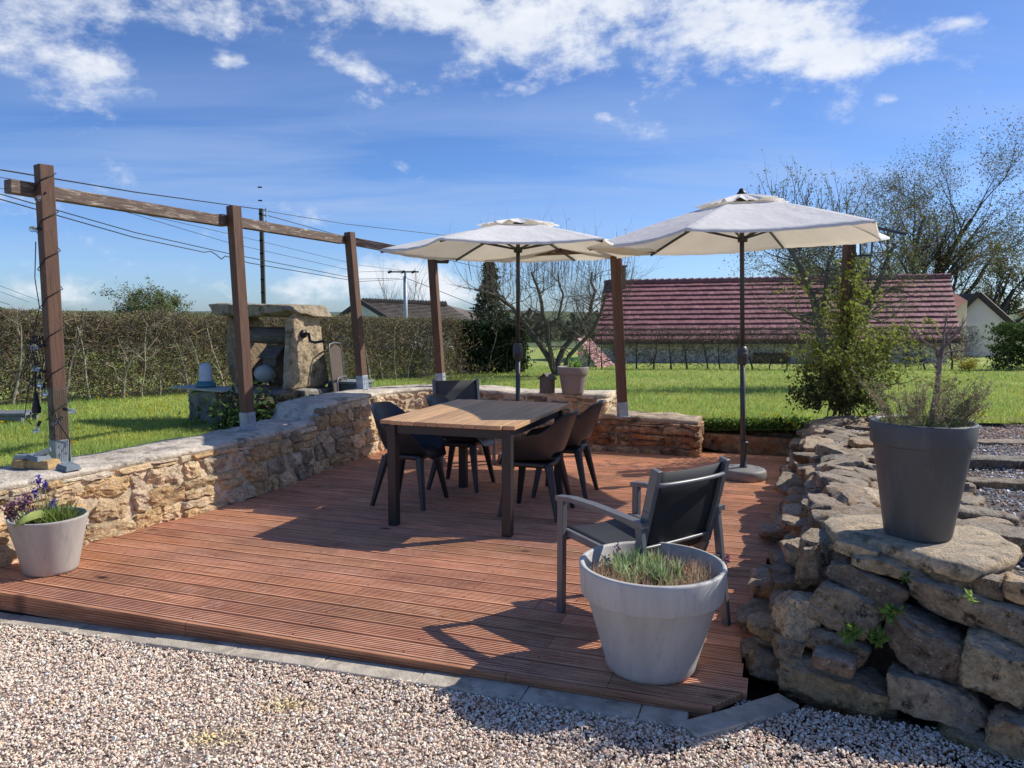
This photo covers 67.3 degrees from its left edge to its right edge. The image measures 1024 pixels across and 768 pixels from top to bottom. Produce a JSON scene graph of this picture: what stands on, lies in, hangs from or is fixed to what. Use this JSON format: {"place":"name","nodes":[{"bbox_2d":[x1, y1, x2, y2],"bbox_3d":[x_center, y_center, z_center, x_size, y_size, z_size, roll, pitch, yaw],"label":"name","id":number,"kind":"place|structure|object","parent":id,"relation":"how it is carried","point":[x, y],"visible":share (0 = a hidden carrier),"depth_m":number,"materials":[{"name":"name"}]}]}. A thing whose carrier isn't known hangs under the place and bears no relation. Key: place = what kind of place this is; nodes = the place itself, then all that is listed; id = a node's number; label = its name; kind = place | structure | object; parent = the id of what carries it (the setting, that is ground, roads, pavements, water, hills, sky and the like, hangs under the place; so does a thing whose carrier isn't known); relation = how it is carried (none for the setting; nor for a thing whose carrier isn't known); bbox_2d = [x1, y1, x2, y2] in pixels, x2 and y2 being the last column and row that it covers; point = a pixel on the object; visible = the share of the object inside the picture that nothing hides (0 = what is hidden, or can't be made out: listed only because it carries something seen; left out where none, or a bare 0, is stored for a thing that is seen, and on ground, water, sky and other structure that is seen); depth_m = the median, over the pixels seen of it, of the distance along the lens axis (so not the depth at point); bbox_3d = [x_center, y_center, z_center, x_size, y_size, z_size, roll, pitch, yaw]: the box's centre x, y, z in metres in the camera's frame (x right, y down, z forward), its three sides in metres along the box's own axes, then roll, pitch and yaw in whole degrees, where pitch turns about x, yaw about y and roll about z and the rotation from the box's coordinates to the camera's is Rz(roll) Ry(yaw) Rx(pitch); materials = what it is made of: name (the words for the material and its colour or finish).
{"place":"outdoors","nodes":[
{"label":"outdoors","id":0,"kind":"place"},
{"bbox_2d":[97,310,567,313],"bbox_3d":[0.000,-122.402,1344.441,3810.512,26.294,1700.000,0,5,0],"label":"hills","id":1,"kind":"structure","parent":0,"point":[330,312],"depth_m":1469.65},
{"bbox_2d":[0,622,1023,767],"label":"gravel ground","id":2,"kind":"structure","parent":0,"point":[184,758],"depth_m":3.00,"materials":[{"name":"gravel"}]},
{"bbox_2d":[0,612,798,749],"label":"kerb strip","id":3,"kind":"object","parent":2,"relation":"on","point":[757,711],"visible":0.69,"depth_m":3.33,"materials":[{"name":"concrete"}]},
{"bbox_2d":[0,429,1019,767],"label":"wooden deck","id":4,"kind":"structure","parent":2,"relation":"on","point":[330,563],"depth_m":4.53,"materials":[{"name":"brown wood"}]},
{"bbox_2d":[6,506,88,576],"bbox_3d":[-2.813,0.965,4.681,0.434,0.340,0.434,0,5,0],"label":"pale planter","id":5,"kind":"object","parent":4,"relation":"on","point":[42,549],"visible":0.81,"depth_m":4.54,"materials":[{"name":"plastic"}]},
{"bbox_2d":[0,474,99,527],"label":"grape hyacinth","id":6,"kind":"object","parent":5,"relation":"on","point":[51,509],"visible":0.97,"depth_m":4.62,"materials":[{"name":"green plant"}]},
{"bbox_2d":[0,384,616,567],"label":"rubble wall","id":7,"kind":"structure","parent":4,"relation":"on","point":[288,443],"depth_m":6.35,"materials":[{"name":"stone"}]},
{"bbox_2d":[11,459,26,468],"bbox_3d":[-3.359,0.544,5.277,0.115,0.057,0.090,2,5,17],"label":"stone block","id":8,"kind":"object","parent":7,"relation":"on","point":[18,463],"depth_m":5.24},
{"bbox_2d":[13,453,29,459],"bbox_3d":[-3.362,0.498,5.302,0.110,0.036,0.090,-1,5,-11],"label":"slate piece","id":9,"kind":"object","parent":8,"relation":"on","point":[20,456],"visible":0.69,"depth_m":5.26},
{"bbox_2d":[26,458,60,469],"bbox_3d":[-3.214,0.544,5.277,0.200,0.055,0.120,1,5,14],"label":"stone block","id":10,"kind":"object","parent":7,"relation":"on","point":[52,463],"depth_m":5.23,"materials":[{"name":"stone"}]},
{"bbox_2d":[24,453,51,461],"bbox_3d":[-3.244,0.499,5.268,0.129,0.048,0.110,2,6,23],"label":"slate piece","id":11,"kind":"object","parent":10,"relation":"on","point":[31,456],"visible":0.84,"depth_m":5.23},
{"bbox_2d":[34,447,50,455],"bbox_3d":[-3.220,0.470,5.280,0.101,0.059,0.090,-3,6,-29],"label":"slate piece","id":12,"kind":"object","parent":11,"relation":"on","point":[44,452],"visible":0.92,"depth_m":5.25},
{"bbox_2d":[55,462,81,471],"bbox_3d":[-3.010,0.560,5.220,0.124,0.046,0.110,3,6,29],"label":"stone","id":13,"kind":"object","parent":7,"relation":"on","point":[68,466],"visible":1,"depth_m":5.19,"materials":[{"name":"grey stone"}]},
{"bbox_2d":[4,163,854,462],"bbox_3d":[-0.491,-0.679,8.176,7.709,2.166,3.152,-2,6,-23],"label":"pergola","id":14,"kind":"object","parent":7,"relation":"on","point":[234,221],"visible":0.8,"depth_m":6.85,"materials":[{"name":"wood"}]},
{"bbox_2d":[20,173,75,461],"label":"string lights","id":15,"kind":"object","parent":14,"relation":"attached to","point":[36,406],"visible":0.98,"depth_m":5.38,"materials":[{"name":"plastic"}]},
{"bbox_2d":[41,386,74,461],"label":"climbing plant","id":16,"kind":"object","parent":14,"relation":"attached to","point":[46,424],"visible":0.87,"depth_m":5.40,"materials":[{"name":"brown plant"}]},
{"bbox_2d":[436,260,448,263],"bbox_3d":[-0.840,-1.535,9.375,0.240,0.133,0.130,-1,5,-10],"label":"flood light","id":17,"kind":"object","parent":14,"relation":"attached to","point":[443,261],"visible":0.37,"depth_m":9.34,"materials":[{"name":"black metal"}]},
{"bbox_2d":[854,242,873,256],"bbox_3d":[3.682,-1.461,8.094,0.177,0.239,0.205,0,5,0],"label":"wall lantern","id":18,"kind":"object","parent":14,"relation":"attached to","point":[864,249],"depth_m":8.03,"materials":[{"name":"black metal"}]},
{"bbox_2d":[537,372,556,393],"bbox_3d":[0.412,-0.012,8.985,0.178,0.240,0.160,4,6,35],"label":"nest box","id":19,"kind":"object","parent":7,"relation":"on","point":[547,383],"visible":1,"depth_m":8.94,"materials":[{"name":"brown wood"}]},
{"bbox_2d":[557,366,588,393],"bbox_3d":[0.709,-0.046,8.962,0.368,0.314,0.368,0,5,0],"label":"taupe pot","id":20,"kind":"object","parent":7,"relation":"on","point":[572,380],"visible":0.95,"depth_m":8.84,"materials":[{"name":"ceramic"}]},
{"bbox_2d":[370,401,448,510],"bbox_3d":[-0.864,0.572,6.387,0.606,0.817,0.562,2,5,19],"label":"dining chair","id":21,"kind":"object","parent":4,"relation":"on","point":[419,448],"visible":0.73,"depth_m":6.27,"materials":[{"name":"plastic"}]},
{"bbox_2d":[426,394,495,492],"bbox_3d":[-0.474,0.519,6.984,0.606,0.817,0.562,2,5,17],"label":"dining chair","id":22,"kind":"object","parent":4,"relation":"on","point":[452,443],"visible":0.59,"depth_m":6.85,"materials":[{"name":"plastic"}]},
{"bbox_2d":[432,378,495,466],"bbox_3d":[-0.538,0.392,8.197,0.600,0.857,0.686,-1,5,-16],"label":"garden armchair","id":23,"kind":"object","parent":4,"relation":"on","point":[451,390],"visible":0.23,"depth_m":8.45,"materials":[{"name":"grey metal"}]},
{"bbox_2d":[380,399,568,536],"bbox_3d":[-0.235,0.607,6.149,1.036,0.790,1.500,2,5,19],"label":"dining table","id":24,"kind":"object","parent":4,"relation":"on","point":[506,422],"visible":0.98,"depth_m":5.64,"materials":[{"name":"brown wood"}]},
{"bbox_2d":[498,434,520,463],"bbox_3d":[0.062,0.648,8.090,0.429,0.358,0.428,0,5,0],"label":"umbrella base","id":25,"kind":"object","parent":4,"relation":"on","point":[500,453],"visible":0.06,"depth_m":8.05,"materials":[{"name":"metal"}]},
{"bbox_2d":[379,218,656,400],"bbox_3d":[0.062,-0.473,7.990,2.860,2.452,2.501,0,5,0],"label":"patio umbrella","id":26,"kind":"object","parent":25,"relation":"in","point":[519,240],"visible":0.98,"depth_m":7.95,"materials":[{"name":"fabric"}]},
{"bbox_2d":[498,409,578,522],"bbox_3d":[0.214,0.604,6.028,0.606,0.817,0.562,2,5,19],"label":"dining chair","id":27,"kind":"object","parent":4,"relation":"on","point":[542,447],"visible":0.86,"depth_m":5.82,"materials":[{"name":"plastic"}]},
{"bbox_2d":[531,400,603,499],"bbox_3d":[0.484,0.547,6.666,0.606,0.817,0.562,2,5,17],"label":"dining chair","id":28,"kind":"object","parent":4,"relation":"on","point":[583,427],"visible":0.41,"depth_m":6.46,"materials":[{"name":"plastic"}]},
{"bbox_2d":[555,456,730,625],"bbox_3d":[0.668,0.777,3.911,0.600,0.857,0.686,-4,6,-37],"label":"garden armchair","id":29,"kind":"object","parent":4,"relation":"on","point":[685,507],"visible":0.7,"depth_m":3.77,"materials":[{"name":"grey metal"}]},
{"bbox_2d":[579,541,726,684],"bbox_3d":[0.613,1.014,3.389,0.636,0.473,0.636,0,5,0],"label":"round planter","id":30,"kind":"object","parent":4,"relation":"on","point":[649,634],"visible":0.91,"depth_m":3.18,"materials":[{"name":"grey plastic"}]},
{"bbox_2d":[588,541,730,585],"bbox_3d":[0.614,0.798,3.378,0.572,0.147,0.574,-4,7,-39],"label":"lavender","id":31,"kind":"object","parent":30,"relation":"in","point":[653,567],"visible":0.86,"depth_m":3.36,"materials":[{"name":"green plant"}]},
{"bbox_2d":[726,440,766,482],"bbox_3d":[2.204,0.717,7.319,0.429,0.358,0.428,0,5,0],"label":"umbrella base","id":32,"kind":"object","parent":4,"relation":"on","point":[742,471],"visible":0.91,"depth_m":7.19,"materials":[{"name":"concrete"}]},
{"bbox_2d":[587,188,906,459],"bbox_3d":[2.182,-0.495,7.211,2.906,2.635,2.589,-2,5,0],"label":"patio umbrella","id":33,"kind":"object","parent":32,"relation":"in","point":[742,221],"visible":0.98,"depth_m":7.06,"materials":[{"name":"fabric"}]},
{"bbox_2d":[735,413,1023,767],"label":"dry stone wall","id":34,"kind":"structure","parent":2,"relation":"on","point":[947,660],"depth_m":3.17,"materials":[{"name":"stone"}]},
{"bbox_2d":[811,644,856,677],"bbox_3d":[1.290,1.111,3.083,0.171,0.096,0.129,3,6,29],"label":"loose stone","id":35,"kind":"object","parent":34,"relation":"on","point":[829,660],"visible":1,"depth_m":3.04,"materials":[{"name":"stone"}]},
{"bbox_2d":[836,620,865,645],"bbox_3d":[1.357,0.997,3.092,0.086,0.119,0.111,-1,5,-13],"label":"houseleek","id":36,"kind":"object","parent":34,"relation":"on","point":[852,632],"visible":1,"depth_m":3.07,"materials":[{"name":"green plant"}]},
{"bbox_2d":[864,624,890,648],"bbox_3d":[1.446,1.006,3.055,0.076,0.095,0.088,-4,6,-36],"label":"houseleek","id":37,"kind":"object","parent":34,"relation":"on","point":[877,638],"visible":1,"depth_m":3.04,"materials":[{"name":"green plant"}]},
{"bbox_2d":[877,601,904,624],"bbox_3d":[1.503,0.910,3.066,0.087,0.086,0.102,-1,5,-12],"label":"houseleek","id":38,"kind":"object","parent":34,"relation":"on","point":[890,611],"visible":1,"depth_m":3.05,"materials":[{"name":"green plant"}]},
{"bbox_2d":[898,571,914,583],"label":"seedling","id":39,"kind":"object","parent":34,"relation":"on","point":[906,579],"visible":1,"depth_m":3.08,"materials":[{"name":"green plant"}]},
{"bbox_2d":[822,514,1022,582],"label":"stone slab","id":40,"kind":"structure","parent":34,"relation":"on","point":[967,553],"depth_m":3.17,"materials":[{"name":"stone"}]},
{"bbox_2d":[869,415,978,542],"bbox_3d":[1.761,0.407,3.320,0.417,0.500,0.417,0,5,0],"label":"tall planter","id":41,"kind":"object","parent":40,"relation":"on","point":[922,472],"visible":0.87,"depth_m":3.19,"materials":[{"name":"plastic"}]},
{"bbox_2d":[851,366,998,426],"bbox_3d":[1.746,0.059,3.287,0.470,0.277,0.466,-3,6,-26],"label":"heather","id":42,"kind":"object","parent":41,"relation":"in","point":[920,403],"visible":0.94,"depth_m":3.20,"materials":[{"name":"green plant"}]},
{"bbox_2d":[897,307,973,424],"bbox_3d":[1.809,-0.064,3.284,0.322,0.538,0.162,0,5,0],"label":"dead shrub","id":43,"kind":"object","parent":41,"relation":"in","point":[941,352],"visible":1,"depth_m":3.27,"materials":[{"name":"brown plant"}]},
{"bbox_2d":[962,588,978,603],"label":"seedling","id":44,"kind":"object","parent":34,"relation":"on","point":[968,593],"visible":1,"depth_m":2.90,"materials":[{"name":"green plant"}]},
{"bbox_2d":[0,347,1023,466],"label":"lawn","id":45,"kind":"structure","parent":0,"point":[537,357],"depth_m":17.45,"materials":[{"name":"plant"}]},
{"bbox_2d":[0,410,41,422],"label":"garden bench","id":46,"kind":"object","parent":45,"relation":"on","point":[17,415],"visible":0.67,"depth_m":9.13,"materials":[{"name":"grey paint"}]},
{"bbox_2d":[0,305,468,404],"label":"hedge","id":47,"kind":"object","parent":45,"relation":"on","point":[394,342],"visible":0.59,"depth_m":13.30,"materials":[{"name":"green plant"}]},
{"bbox_2d":[179,378,314,432],"bbox_3d":[-2.931,0.277,8.675,1.685,0.731,1.250,0,5,0],"label":"shade plant","id":48,"kind":"object","parent":45,"relation":"on","point":[232,414],"visible":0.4,"depth_m":8.51,"materials":[{"name":"green plant"}]},
{"bbox_2d":[188,303,332,424],"bbox_3d":[-3.026,-0.181,9.450,1.931,1.627,1.277,3,6,29],"label":"stone well","id":49,"kind":"object","parent":45,"relation":"on","point":[302,371],"visible":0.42,"depth_m":9.34,"materials":[{"name":"stone"}]},
{"bbox_2d":[170,384,253,392],"bbox_3d":[-3.644,0.058,9.360,1.032,0.043,0.450,3,6,33],"label":"board","id":50,"kind":"object","parent":49,"relation":"on","point":[210,389],"visible":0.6,"depth_m":9.22,"materials":[{"name":"stone"}]},
{"bbox_2d":[195,363,215,387],"bbox_3d":[-3.720,-0.111,9.338,0.236,0.294,0.236,0,5,0],"label":"bird drinker","id":51,"kind":"object","parent":50,"relation":"on","point":[205,377],"visible":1,"depth_m":9.27,"materials":[{"name":"plastic"}]},
{"bbox_2d":[254,365,275,382],"bbox_3d":[-3.038,-0.127,9.462,0.262,0.224,0.250,0,5,0],"label":"stone ball","id":52,"kind":"object","parent":49,"relation":"in","point":[264,373],"visible":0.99,"depth_m":9.38,"materials":[{"name":"stone"}]},
{"bbox_2d":[257,345,284,365],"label":"wooden bird house","id":53,"kind":"structure","parent":52,"relation":"on","point":[271,355],"depth_m":9.45,"materials":[{"name":"grey wood"}]},
{"bbox_2d":[258,186,267,324],"bbox_3d":[-9.530,-4.144,29.723,0.348,6.825,0.240,0,5,0],"label":"wooden pole","id":54,"kind":"object","parent":45,"relation":"on","point":[262,268],"visible":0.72,"depth_m":29.62,"materials":[{"name":"brown wood"}]},
{"bbox_2d":[0,169,262,209],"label":"overhead cable","id":55,"kind":"object","parent":54,"relation":"attached to","point":[121,189],"visible":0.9,"depth_m":20.78,"materials":[{"name":"black rubber"}]},
{"bbox_2d":[267,211,439,234],"bbox_3d":[-2.665,-7.140,36.781,0.842,0.303,20.007,5,7,42],"label":"overhead cable","id":56,"kind":"object","parent":54,"relation":"attached to","point":[351,224],"visible":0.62,"depth_m":32.63,"materials":[{"name":"black rubber"}]},
{"bbox_2d":[267,215,563,286],"bbox_3d":[-1.732,-6.882,44.270,1.144,1.863,33.366,2,6,25],"label":"overhead cable","id":57,"kind":"object","parent":54,"relation":"attached to","point":[337,234],"visible":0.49,"depth_m":31.01,"materials":[{"name":"black rubber"}]},
{"bbox_2d":[328,342,347,391],"bbox_3d":[-2.143,-0.019,9.635,0.180,1.016,0.496,1,5,7],"label":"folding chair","id":58,"kind":"object","parent":45,"relation":"on","point":[335,353],"visible":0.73,"depth_m":9.59,"materials":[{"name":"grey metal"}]},
{"bbox_2d":[327,379,373,390],"bbox_3d":[-2.061,0.148,9.803,0.490,0.392,0.370,2,5,20],"label":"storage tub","id":59,"kind":"object","parent":45,"relation":"on","point":[345,384],"visible":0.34,"depth_m":9.63,"materials":[{"name":"plastic"}]},
{"bbox_2d":[388,270,418,348],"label":"steel pole","id":60,"kind":"object","parent":45,"relation":"on","point":[405,308],"visible":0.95,"depth_m":41.63,"materials":[{"name":"grey metal"}]},
{"bbox_2d":[0,177,378,271],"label":"overhead cable","id":61,"kind":"object","parent":60,"relation":"attached to","point":[207,236],"visible":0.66,"depth_m":26.24,"materials":[{"name":"black rubber"}]},
{"bbox_2d":[0,194,399,278],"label":"overhead cable","id":62,"kind":"object","parent":60,"relation":"attached to","point":[176,241],"visible":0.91,"depth_m":18.62,"materials":[{"name":"black rubber"}]},
{"bbox_2d":[0,188,402,270],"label":"overhead cable","id":63,"kind":"object","parent":60,"relation":"attached to","point":[252,239],"visible":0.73,"depth_m":31.14,"materials":[{"name":"black rubber"}]},
{"bbox_2d":[0,199,403,281],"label":"overhead cable","id":64,"kind":"object","parent":60,"relation":"attached to","point":[174,245],"visible":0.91,"depth_m":18.54,"materials":[{"name":"black rubber"}]},
{"bbox_2d":[407,278,468,302],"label":"overhead cable","id":65,"kind":"object","parent":60,"relation":"attached to","point":[440,291],"visible":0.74,"depth_m":44.51,"materials":[{"name":"black rubber"}]},
{"bbox_2d":[412,330,499,384],"bbox_3d":[-0.780,-0.120,9.954,1.258,1.175,1.394,0,5,0],"label":"garden shrub","id":66,"kind":"object","parent":45,"relation":"on","point":[447,373],"visible":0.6,"depth_m":10.12,"materials":[{"name":"green plant"}]},
{"bbox_2d":[468,262,510,359],"bbox_3d":[-0.770,-2.559,25.932,2.053,3.846,1.875,-2,6,-25],"label":"conifer","id":67,"kind":"object","parent":45,"relation":"on","point":[481,305],"visible":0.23,"depth_m":25.68,"materials":[{"name":"green plant"}]},
{"bbox_2d":[451,317,535,373],"bbox_3d":[-0.506,-0.967,20.278,2.350,1.588,1.535,-1,5,-10],"label":"evergreen hedge","id":68,"kind":"object","parent":45,"relation":"on","point":[488,335],"visible":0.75,"depth_m":20.16,"materials":[{"name":"green plant"}]},
{"bbox_2d":[0,366,1023,444],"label":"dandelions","id":69,"kind":"object","parent":45,"relation":"on","point":[772,420],"visible":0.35,"depth_m":10.19,"materials":[{"name":"green plant"}]},
{"bbox_2d":[442,208,663,375],"bbox_3d":[0.931,-2.319,18.818,5.814,4.470,4.176,0,5,0],"label":"fruit tree","id":70,"kind":"object","parent":45,"relation":"on","point":[549,356],"visible":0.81,"depth_m":18.83,"materials":[{"name":"brown plant"}]},
{"bbox_2d":[578,338,614,367],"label":"flowering shrub","id":71,"kind":"object","parent":45,"relation":"on","point":[593,356],"visible":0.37,"depth_m":23.96,"materials":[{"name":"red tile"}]},
{"bbox_2d":[586,409,705,457],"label":"wall","id":72,"kind":"structure","parent":45,"relation":"on","point":[671,433],"depth_m":8.64,"materials":[{"name":"stone"}]},
{"bbox_2d":[702,430,797,456],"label":"retaining wall","id":73,"kind":"structure","parent":45,"relation":"on","point":[773,443],"depth_m":8.75,"materials":[{"name":"stone"}]},
{"bbox_2d":[702,414,816,431],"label":"weeds","id":74,"kind":"object","parent":45,"relation":"on","point":[720,423],"visible":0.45,"depth_m":8.72,"materials":[{"name":"green plant"}]},
{"bbox_2d":[595,259,961,362],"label":"barn","id":75,"kind":"structure","parent":45,"relation":"on","point":[696,302],"depth_m":28.26,"materials":[{"name":"red tile"}]},
{"bbox_2d":[753,353,789,362],"bbox_3d":[9.141,-0.874,27.131,1.260,0.454,0.100,0,5,0],"label":"window","id":76,"kind":"structure","parent":75,"relation":"in","point":[754,353],"depth_m":27.07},
{"bbox_2d":[575,323,984,369],"bbox_3d":[7.646,-1.189,22.335,11.934,1.630,1.250,0,5,2],"label":"bare hedge","id":77,"kind":"object","parent":45,"relation":"on","point":[777,343],"visible":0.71,"depth_m":22.44,"materials":[{"name":"green plant"}]},
{"bbox_2d":[774,362,855,413],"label":"leafy shrub","id":78,"kind":"object","parent":45,"relation":"on","point":[814,398],"visible":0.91,"depth_m":8.12,"materials":[{"name":"green plant"}]},
{"bbox_2d":[731,152,970,383],"bbox_3d":[6.408,-2.190,15.038,4.564,4.647,4.232,0,5,0],"label":"pruned tree","id":79,"kind":"object","parent":45,"relation":"on","point":[826,275],"visible":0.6,"depth_m":14.97,"materials":[{"name":"brown plant"}]},
{"bbox_2d":[716,105,1023,293],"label":"broad tree","id":80,"kind":"object","parent":45,"relation":"on","point":[965,252],"visible":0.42,"depth_m":42.19,"materials":[{"name":"brown plant"}]},
{"bbox_2d":[947,292,966,358],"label":"annexe","id":81,"kind":"structure","parent":45,"relation":"on","point":[961,305],"depth_m":30.71,"materials":[{"name":"paint"}]},
{"bbox_2d":[952,352,979,370],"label":"golden shrub","id":82,"kind":"object","parent":45,"relation":"on","point":[970,364],"visible":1,"depth_m":21.25,"materials":[{"name":"yellow plant"}]},
{"bbox_2d":[957,292,1014,356],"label":"white house","id":83,"kind":"structure","parent":45,"relation":"on","point":[983,310],"depth_m":33.52,"materials":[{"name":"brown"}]},
{"bbox_2d":[959,228,1023,329],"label":"leaning tree","id":84,"kind":"object","parent":45,"relation":"on","point":[1006,306],"visible":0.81,"depth_m":38.22,"materials":[{"name":"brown plant"}]},
{"bbox_2d":[981,321,1023,369],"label":"green hedge","id":85,"kind":"object","parent":45,"relation":"on","point":[1013,335],"visible":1,"depth_m":22.08,"materials":[{"name":"green plant"}]},
{"bbox_2d":[0,0,1023,311],"label":"sky","id":86,"kind":"structure","parent":0,"point":[435,117],"materials":[{"name":"blue"}]},
{"bbox_2d":[2,309,1023,354],"bbox_3d":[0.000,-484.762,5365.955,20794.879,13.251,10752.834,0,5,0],"label":"fields","id":87,"kind":"structure","parent":0,"point":[571,345],"depth_m":461.47,"materials":[{"name":"plant"}]},
{"bbox_2d":[91,274,195,338],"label":"lone tree","id":88,"kind":"object","parent":87,"relation":"on","point":[159,300],"visible":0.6,"depth_m":59.10,"materials":[{"name":"green plant"}]},
{"bbox_2d":[374,254,400,299],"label":"bare sapling","id":89,"kind":"object","parent":87,"relation":"on","point":[387,286],"visible":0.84,"depth_m":69.35,"materials":[{"name":"brown plant"}]},
{"bbox_2d":[365,259,417,298],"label":"bare sapling","id":90,"kind":"object","parent":87,"relation":"on","point":[387,287],"visible":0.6,"depth_m":69.76,"materials":[{"name":"brown plant"}]},
{"bbox_2d":[395,268,428,299],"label":"bare sapling","id":91,"kind":"object","parent":87,"relation":"on","point":[419,288],"visible":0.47,"depth_m":68.86,"materials":[{"name":"brown plant"}]},
{"bbox_2d":[400,258,427,300],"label":"bare sapling","id":92,"kind":"object","parent":87,"relation":"on","point":[413,284],"visible":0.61,"depth_m":69.20,"materials":[{"name":"brown plant"}]},
{"bbox_2d":[333,298,495,349],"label":"pale house","id":93,"kind":"structure","parent":87,"relation":"on","point":[378,307],"depth_m":47.38,"materials":[{"name":"brown tile"}]},
{"bbox_2d":[0,307,1022,342],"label":"woods","id":94,"kind":"object","parent":87,"relation":"on","point":[563,337],"visible":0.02,"depth_m":93.29,"materials":[{"name":"green plant"}]},
{"bbox_2d":[568,351,584,367],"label":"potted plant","id":95,"kind":"object","parent":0,"point":[576,364],"visible":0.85,"depth_m":8.92,"materials":[{"name":"green plant"}]},
{"bbox_2d":[967,423,1023,575],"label":"terrace ground","id":96,"kind":"structure","parent":0,"point":[1015,506],"depth_m":4.71,"materials":[{"name":"gravel"}]},
{"bbox_2d":[775,249,969,419],"bbox_3d":[3.705,-0.536,8.100,1.660,1.845,1.916,0,5,0],"label":"climbing shrub","id":97,"kind":"object","parent":96,"relation":"on","point":[867,360],"visible":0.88,"depth_m":8.16,"materials":[{"name":"green plant"}]},
{"bbox_2d":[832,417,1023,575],"bbox_3d":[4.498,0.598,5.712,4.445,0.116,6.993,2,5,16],"label":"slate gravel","id":98,"kind":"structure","parent":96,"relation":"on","point":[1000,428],"depth_m":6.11,"materials":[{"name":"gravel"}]},
{"bbox_2d":[966,477,1023,490],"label":"brown stone","id":99,"kind":"object","parent":98,"relation":"on","point":[1015,484],"visible":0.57,"depth_m":4.80,"materials":[{"name":"stone"}]},
{"bbox_2d":[957,504,1019,525],"bbox_3d":[2.319,0.670,3.846,0.382,0.130,0.177,2,5,17],"label":"sharp stone","id":100,"kind":"object","parent":96,"relation":"on","point":[965,511],"visible":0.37,"depth_m":3.79,"materials":[{"name":"stone"}]},
{"bbox_2d":[956,518,1023,552],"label":"edge stone","id":101,"kind":"object","parent":96,"relation":"on","point":[1014,534],"visible":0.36,"depth_m":3.47,"materials":[{"name":"stone"}]},
{"bbox_2d":[969,455,1023,470],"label":"long stone","id":102,"kind":"object","parent":96,"relation":"on","point":[988,462],"visible":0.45,"depth_m":5.46,"materials":[{"name":"stone"}]},
{"bbox_2d":[977,439,1023,445],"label":"flat stone","id":103,"kind":"object","parent":96,"relation":"on","point":[988,442],"visible":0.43,"depth_m":6.52,"materials":[{"name":"stone"}]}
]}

